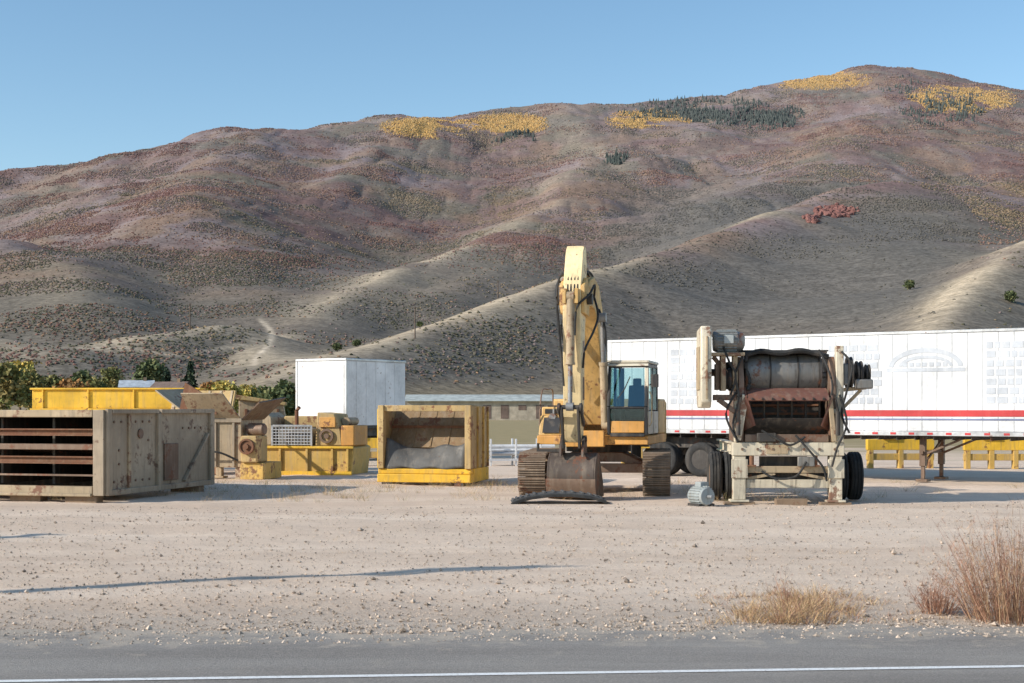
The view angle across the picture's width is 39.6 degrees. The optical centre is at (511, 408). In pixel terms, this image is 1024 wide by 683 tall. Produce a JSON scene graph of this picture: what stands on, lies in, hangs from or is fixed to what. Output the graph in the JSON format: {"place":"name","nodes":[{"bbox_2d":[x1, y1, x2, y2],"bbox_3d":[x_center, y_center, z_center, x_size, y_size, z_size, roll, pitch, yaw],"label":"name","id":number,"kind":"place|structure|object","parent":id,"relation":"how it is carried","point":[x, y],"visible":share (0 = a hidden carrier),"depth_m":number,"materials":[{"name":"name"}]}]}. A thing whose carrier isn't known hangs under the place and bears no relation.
{"place":"outdoors","nodes":[
{"label":"outdoors","id":0,"kind":"place"},
{"bbox_2d":[0,65,1023,415],"bbox_3d":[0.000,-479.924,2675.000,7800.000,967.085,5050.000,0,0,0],"label":"mountain","id":1,"kind":"structure","parent":0,"point":[810,307],"depth_m":1222.84,"materials":[{"name":"brown soil"}]},
{"bbox_2d":[129,355,166,381],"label":"leafy tree","id":2,"kind":"object","parent":1,"relation":"on","point":[149,369],"visible":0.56,"depth_m":417.31,"materials":[{"name":"green plant"}]},
{"bbox_2d":[189,307,190,328],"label":"utility pole","id":3,"kind":"object","parent":1,"relation":"on","point":[189,318],"visible":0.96,"depth_m":599.89,"materials":[{"name":"wood"}]},
{"bbox_2d":[332,343,342,351],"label":"round bush","id":4,"kind":"object","parent":1,"relation":"on","point":[336,347],"visible":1,"depth_m":559.42,"materials":[{"name":"green plant"}]},
{"bbox_2d":[351,339,362,346],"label":"round bush","id":5,"kind":"object","parent":1,"relation":"on","point":[356,342],"visible":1,"depth_m":574.55,"materials":[{"name":"green plant"}]},
{"bbox_2d":[412,307,417,338],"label":"utility pole","id":6,"kind":"object","parent":1,"relation":"on","point":[414,322],"visible":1,"depth_m":539.88,"materials":[{"name":"wood"}]},
{"bbox_2d":[416,321,422,326],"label":"round bush","id":7,"kind":"object","parent":1,"relation":"on","point":[419,323],"visible":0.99,"depth_m":599.21,"materials":[{"name":"green plant"}]},
{"bbox_2d":[0,64,1023,388],"bbox_3d":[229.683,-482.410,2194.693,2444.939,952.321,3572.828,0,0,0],"label":"hillside scrub","id":8,"kind":"object","parent":1,"relation":"on","point":[220,258],"visible":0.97,"depth_m":1742.10,"materials":[{"name":"brown plant"}]},
{"bbox_2d":[375,71,1017,138],"bbox_3d":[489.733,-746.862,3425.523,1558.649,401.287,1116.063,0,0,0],"label":"golden aspen wood","id":9,"kind":"object","parent":1,"relation":"on","point":[432,126],"visible":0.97,"depth_m":3208.83,"materials":[{"name":"yellow plant"}]},
{"bbox_2d":[491,73,983,164],"bbox_3d":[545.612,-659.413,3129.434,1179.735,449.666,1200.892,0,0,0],"label":"conifer wood","id":10,"kind":"object","parent":1,"relation":"on","point":[781,116],"visible":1,"depth_m":3238.58,"materials":[{"name":"green plant"}]},
{"bbox_2d":[801,202,860,223],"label":"red shrub thicket","id":11,"kind":"object","parent":1,"relation":"on","point":[836,210],"visible":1,"depth_m":1207.29,"materials":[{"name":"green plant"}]},
{"bbox_2d":[902,279,916,289],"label":"round bush","id":12,"kind":"object","parent":1,"relation":"on","point":[909,284],"visible":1,"depth_m":758.80,"materials":[{"name":"green plant"}]},
{"bbox_2d":[1000,290,1018,302],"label":"round bush","id":13,"kind":"object","parent":1,"relation":"on","point":[1010,296],"visible":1,"depth_m":638.93,"materials":[{"name":"green plant"}]},
{"bbox_2d":[0,420,1023,635],"bbox_3d":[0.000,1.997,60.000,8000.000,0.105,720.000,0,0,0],"label":"ground","id":14,"kind":"structure","parent":0,"point":[980,483],"depth_m":20.44,"materials":[{"name":"beige gravel"}]},
{"bbox_2d":[0,361,30,409],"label":"leafy tree","id":15,"kind":"object","parent":14,"relation":"on","point":[11,391],"visible":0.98,"depth_m":224.00,"materials":[{"name":"green plant"}]},
{"bbox_2d":[7,360,41,409],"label":"leafy tree","id":16,"kind":"object","parent":14,"relation":"on","point":[29,365],"visible":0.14,"depth_m":349.79,"materials":[{"name":"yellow plant"}]},
{"bbox_2d":[10,496,46,501],"bbox_3d":[-10.578,1.942,31.117,0.760,0.155,0.280,0,0,15],"label":"timber block","id":17,"kind":"object","parent":14,"relation":"on","point":[29,498],"depth_m":30.98,"materials":[{"name":"brown wood"}]},
{"bbox_2d":[14,369,48,409],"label":"leafy tree","id":18,"kind":"object","parent":14,"relation":"on","point":[34,379],"visible":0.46,"depth_m":248.96,"materials":[{"name":"green plant"}]},
{"bbox_2d":[40,374,64,387],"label":"leafy tree","id":19,"kind":"object","parent":14,"relation":"on","point":[50,380],"visible":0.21,"depth_m":259.30,"materials":[{"name":"green plant"}]},
{"bbox_2d":[52,377,90,387],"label":"leafy tree","id":20,"kind":"object","parent":14,"relation":"on","point":[67,383],"visible":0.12,"depth_m":249.23,"materials":[{"name":"orange plant"}]},
{"bbox_2d":[65,496,102,502],"bbox_3d":[-9.240,1.942,30.702,0.760,0.155,0.280,0,0,15],"label":"timber block","id":21,"kind":"object","parent":14,"relation":"on","point":[95,499],"depth_m":30.56,"materials":[{"name":"brown wood"}]},
{"bbox_2d":[64,366,108,387],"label":"leafy tree","id":22,"kind":"object","parent":14,"relation":"on","point":[83,375],"visible":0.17,"depth_m":338.96,"materials":[{"name":"green plant"}]},
{"bbox_2d":[85,377,113,387],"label":"leafy tree","id":23,"kind":"object","parent":14,"relation":"on","point":[96,383],"visible":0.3,"depth_m":269.05,"materials":[{"name":"green plant"}]},
{"bbox_2d":[99,366,125,387],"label":"leafy tree","id":24,"kind":"object","parent":14,"relation":"on","point":[111,376],"visible":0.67,"depth_m":398.23,"materials":[{"name":"green plant"}]},
{"bbox_2d":[30,388,205,409],"bbox_3d":[-12.745,0.660,46.000,5.600,2.680,0.640,0,0,4],"label":"yellow conveyor frame","id":25,"kind":"object","parent":14,"relation":"on","point":[88,398],"visible":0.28,"depth_m":45.77,"materials":[{"name":"paint"}]},
{"bbox_2d":[118,377,154,387],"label":"house","id":26,"kind":"structure","parent":14,"relation":"on","point":[144,383],"depth_m":318.15,"materials":[{"name":"white paint"}]},
{"bbox_2d":[159,366,170,381],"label":"conifer tree","id":27,"kind":"object","parent":14,"relation":"on","point":[167,377],"visible":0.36,"depth_m":329.61,"materials":[{"name":"green plant"}]},
{"bbox_2d":[149,378,192,387],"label":"house","id":28,"kind":"structure","parent":14,"relation":"on","point":[179,383],"depth_m":303.61,"materials":[{"name":"beige"}]},
{"bbox_2d":[171,486,203,491],"bbox_3d":[-7.910,1.942,34.641,0.760,0.155,0.280,0,0,15],"label":"timber block","id":29,"kind":"object","parent":14,"relation":"on","point":[196,488],"depth_m":34.50,"materials":[{"name":"brown wood"}]},
{"bbox_2d":[0,409,214,496],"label":"screen box","id":30,"kind":"object","parent":29,"relation":"on","point":[91,453],"visible":1,"depth_m":31.74,"materials":[{"name":"paint"}]},
{"bbox_2d":[182,360,198,387],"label":"conifer tree","id":31,"kind":"object","parent":14,"relation":"on","point":[189,377],"visible":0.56,"depth_m":339.71,"materials":[{"name":"green plant"}]},
{"bbox_2d":[171,390,236,474],"bbox_3d":[-9.536,0.725,44.363,2.200,2.596,2.052,0,0,20],"label":"grizzly frame","id":32,"kind":"object","parent":14,"relation":"on","point":[230,395],"visible":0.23,"depth_m":43.92,"materials":[{"name":"beige paint"}]},
{"bbox_2d":[199,380,215,390],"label":"leafy tree","id":33,"kind":"object","parent":14,"relation":"on","point":[209,383],"visible":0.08,"depth_m":273.52,"materials":[{"name":"orange plant"}]},
{"bbox_2d":[155,382,285,479],"bbox_3d":[-8.471,0.635,40.743,3.373,2.770,2.331,0,0,12],"label":"feeder hopper","id":34,"kind":"object","parent":14,"relation":"on","point":[241,446],"visible":0.73,"depth_m":40.05,"materials":[{"name":"beige paint"}]},
{"bbox_2d":[206,380,244,412],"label":"leafy tree","id":35,"kind":"object","parent":14,"relation":"on","point":[219,385],"visible":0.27,"depth_m":269.02,"materials":[{"name":"yellow plant"}]},
{"bbox_2d":[238,384,258,409],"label":"leafy tree","id":36,"kind":"object","parent":14,"relation":"on","point":[247,391],"visible":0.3,"depth_m":283.31,"materials":[{"name":"yellow plant"}]},
{"bbox_2d":[249,383,269,397],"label":"leafy tree","id":37,"kind":"object","parent":14,"relation":"on","point":[259,392],"visible":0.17,"depth_m":189.41,"materials":[{"name":"green plant"}]},
{"bbox_2d":[235,395,286,417],"bbox_3d":[-8.114,0.771,46.051,1.600,2.458,1.660,0,0,-8],"label":"chute box","id":38,"kind":"object","parent":14,"relation":"on","point":[247,404],"visible":0.29,"depth_m":45.41,"materials":[{"name":"beige paint"}]},
{"bbox_2d":[261,376,295,415],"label":"leafy tree","id":39,"kind":"object","parent":14,"relation":"on","point":[282,388],"visible":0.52,"depth_m":168.82,"materials":[{"name":"green plant"}]},
{"bbox_2d":[263,406,370,474],"bbox_3d":[-6.212,0.958,44.095,3.240,2.105,1.990,0,0,10],"label":"skid crusher","id":40,"kind":"object","parent":14,"relation":"on","point":[326,443],"visible":0.86,"depth_m":43.22,"materials":[{"name":"yellow paint"}]},
{"bbox_2d":[295,358,405,437],"bbox_3d":[-6.578,0.030,55.867,2.560,3.940,4.630,0,0,33],"label":"box trailer","id":41,"kind":"object","parent":14,"relation":"on","point":[361,390],"visible":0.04,"depth_m":54.93,"materials":[{"name":"white paint"}]},
{"bbox_2d":[367,438,376,457],"bbox_3d":[-5.136,1.430,50.050,1.200,1.140,0.500,0,0,-3],"label":"yellow steel frame","id":42,"kind":"object","parent":14,"relation":"on","point":[372,442],"depth_m":49.90,"materials":[{"name":"paint"}]},
{"bbox_2d":[377,405,488,485],"bbox_3d":[-2.095,0.965,38.466,2.610,2.130,2.020,0,0,13],"label":"open hopper","id":43,"kind":"object","parent":14,"relation":"on","point":[433,443],"visible":1,"depth_m":37.83,"materials":[{"name":"yellow paint"}]},
{"bbox_2d":[405,395,562,419],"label":"long shed","id":44,"kind":"structure","parent":14,"relation":"on","point":[514,407],"depth_m":250.17,"materials":[{"name":"beige metal"}]},
{"bbox_2d":[483,405,490,418],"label":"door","id":45,"kind":"structure","parent":44,"relation":"in","point":[489,406],"depth_m":249.93,"materials":[{"name":"brown"}]},
{"bbox_2d":[501,405,508,418],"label":"door","id":46,"kind":"structure","parent":44,"relation":"in","point":[504,408],"depth_m":250.06,"materials":[{"name":"brown"}]},
{"bbox_2d":[518,405,525,409],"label":"window","id":47,"kind":"structure","parent":44,"relation":"in","point":[520,407],"depth_m":250.12,"materials":[{"name":"brown"}]},
{"bbox_2d":[536,405,543,418],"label":"door","id":48,"kind":"structure","parent":44,"relation":"in","point":[537,406],"depth_m":250.24,"materials":[{"name":"brown"}]},
{"bbox_2d":[0,501,1023,645],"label":"gravel stones","id":49,"kind":"object","parent":14,"relation":"on","point":[450,629],"visible":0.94,"depth_m":14.77,"materials":[{"name":"grey gravel"}]},
{"bbox_2d":[489,438,541,465],"bbox_3d":[0.075,1.525,50.308,2.000,0.950,0.750,0,0,-12],"label":"pipe rack","id":50,"kind":"object","parent":14,"relation":"on","point":[511,459],"visible":0.48,"depth_m":49.97,"materials":[{"name":"white metal"}]},
{"bbox_2d":[489,452,518,455],"bbox_3d":[-0.102,1.570,50.051,2.223,0.127,0.130,0,0,-12],"label":"steel pipe","id":51,"kind":"object","parent":50,"relation":"on","point":[501,453],"visible":0.22,"depth_m":49.95,"materials":[{"name":"metal"}]},
{"bbox_2d":[9,473,1023,625],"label":"dry grass","id":52,"kind":"structure","parent":14,"relation":"on","point":[800,610],"depth_m":14.42,"materials":[{"name":"beige plant"}]},
{"bbox_2d":[511,490,609,503],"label":"rubber belt slab","id":53,"kind":"structure","parent":14,"relation":"on","point":[543,494],"depth_m":29.76,"materials":[{"name":"grey rubber"}]},
{"bbox_2d":[518,246,670,499],"bbox_3d":[2.042,-0.805,33.987,3.460,5.624,6.656,0,0,6],"label":"excavator","id":54,"kind":"object","parent":14,"relation":"on","point":[589,422],"visible":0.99,"depth_m":32.60,"materials":[{"name":"metal"}]},
{"bbox_2d":[621,447,649,462],"bbox_3d":[4.498,1.430,50.050,1.400,1.140,0.500,0,0,-3],"label":"yellow steel frame","id":55,"kind":"object","parent":14,"relation":"on","point":[641,452],"visible":0.03,"depth_m":49.86,"materials":[{"name":"paint"}]},
{"bbox_2d":[687,481,714,506],"bbox_3d":[3.927,1.755,29.238,0.430,0.510,0.660,0,0,-28],"label":"electric motor","id":56,"kind":"object","parent":14,"relation":"on","point":[701,493],"visible":0.95,"depth_m":29.13,"materials":[{"name":"grey paint"}]},
{"bbox_2d":[723,501,754,504],"bbox_3d":[4.777,1.991,29.930,0.640,0.078,0.320,0,0,3],"label":"timber block","id":57,"kind":"object","parent":14,"relation":"on","point":[738,503],"depth_m":29.77,"materials":[{"name":"brown wood"}]},
{"bbox_2d":[696,326,872,502],"bbox_3d":[5.835,0.141,31.677,3.690,3.719,5.040,0,0,3],"label":"wheeled crusher","id":58,"kind":"object","parent":14,"relation":"on","point":[787,410],"visible":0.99,"depth_m":29.78,"materials":[{"name":"beige paint"}]},
{"bbox_2d":[772,566,798,602],"bbox_3d":[2.786,1.804,14.597,0.322,0.393,0.371,0,0,-18],"label":"dry shrub","id":59,"kind":"object","parent":14,"relation":"on","point":[784,590],"visible":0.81,"depth_m":14.61,"materials":[{"name":"beige plant"}]},
{"bbox_2d":[774,498,806,505],"bbox_3d":[5.813,1.950,29.645,0.640,0.160,0.320,0,0,3],"label":"timber block","id":60,"kind":"object","parent":14,"relation":"on","point":[792,501],"depth_m":29.49,"materials":[{"name":"brown wood"}]},
{"bbox_2d":[607,328,1023,481],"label":"semi trailer","id":61,"kind":"object","parent":14,"relation":"on","point":[941,386],"visible":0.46,"depth_m":38.57,"materials":[{"name":"white paint"}]},
{"bbox_2d":[818,502,851,504],"bbox_3d":[6.774,1.991,29.825,0.640,0.078,0.320,0,0,3],"label":"timber block","id":62,"kind":"object","parent":14,"relation":"on","point":[832,503],"depth_m":29.67,"materials":[{"name":"brown wood"}]},
{"bbox_2d":[866,439,933,468],"bbox_3d":[13.094,1.430,48.050,2.300,1.140,0.500,0,0,-4],"label":"yellow steel frame","id":63,"kind":"object","parent":14,"relation":"on","point":[899,456],"visible":0.73,"depth_m":47.87,"materials":[{"name":"paint"}]},
{"bbox_2d":[903,572,970,615],"bbox_3d":[4.185,1.767,13.886,0.782,0.466,0.732,0,0,-29],"label":"dry shrub","id":64,"kind":"object","parent":14,"relation":"on","point":[935,604],"visible":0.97,"depth_m":13.86,"materials":[{"name":"beige plant"}]},
{"bbox_2d":[916,496,1023,624],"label":"dry shrub","id":65,"kind":"object","parent":14,"relation":"on","point":[1010,598],"visible":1,"depth_m":13.40,"materials":[{"name":"brown plant"}]},
{"bbox_2d":[963,439,1023,468],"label":"yellow steel frame","id":66,"kind":"object","parent":14,"relation":"on","point":[1014,457],"visible":0.75,"depth_m":47.40,"materials":[{"name":"paint"}]},
{"bbox_2d":[0,623,1023,682],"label":"road","id":67,"kind":"structure","parent":0,"point":[424,654],"depth_m":11.42,"materials":[{"name":"grey asphalt"}]},
{"bbox_2d":[0,665,1023,681],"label":"road marking","id":68,"kind":"object","parent":67,"relation":"on","point":[453,674],"visible":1,"depth_m":10.66,"materials":[{"name":"paint"}]},
{"bbox_2d":[0,0,1023,170],"label":"sky","id":69,"kind":"structure","parent":0,"point":[81,80],"materials":[{"name":"blue"}]},
{"bbox_3d":[0.081,1.570,50.243,2.474,0.127,0.130,0,0,-12],"label":"steel pipe","id":70,"kind":"object","parent":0,"visible":0},
{"bbox_2d":[489,448,531,451],"bbox_3d":[0.225,1.450,50.202,2.457,0.117,0.120,0,0,-12],"label":"steel pipe","id":71,"kind":"object","parent":70,"relation":"on","point":[508,450],"visible":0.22,"depth_m":50.10,"materials":[{"name":"white metal"}]},
{"bbox_3d":[-0.126,1.450,50.281,2.335,0.117,0.120,0,0,-12],"label":"steel pipe","id":72,"kind":"object","parent":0,"visible":0},
{"bbox_2d":[489,444,554,447],"bbox_3d":[0.320,1.320,50.304,2.438,0.136,0.140,0,0,-12],"label":"steel pipe","id":73,"kind":"object","parent":72,"relation":"on","point":[522,446],"visible":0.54,"depth_m":50.26,"materials":[{"name":"white metal"}]}
]}

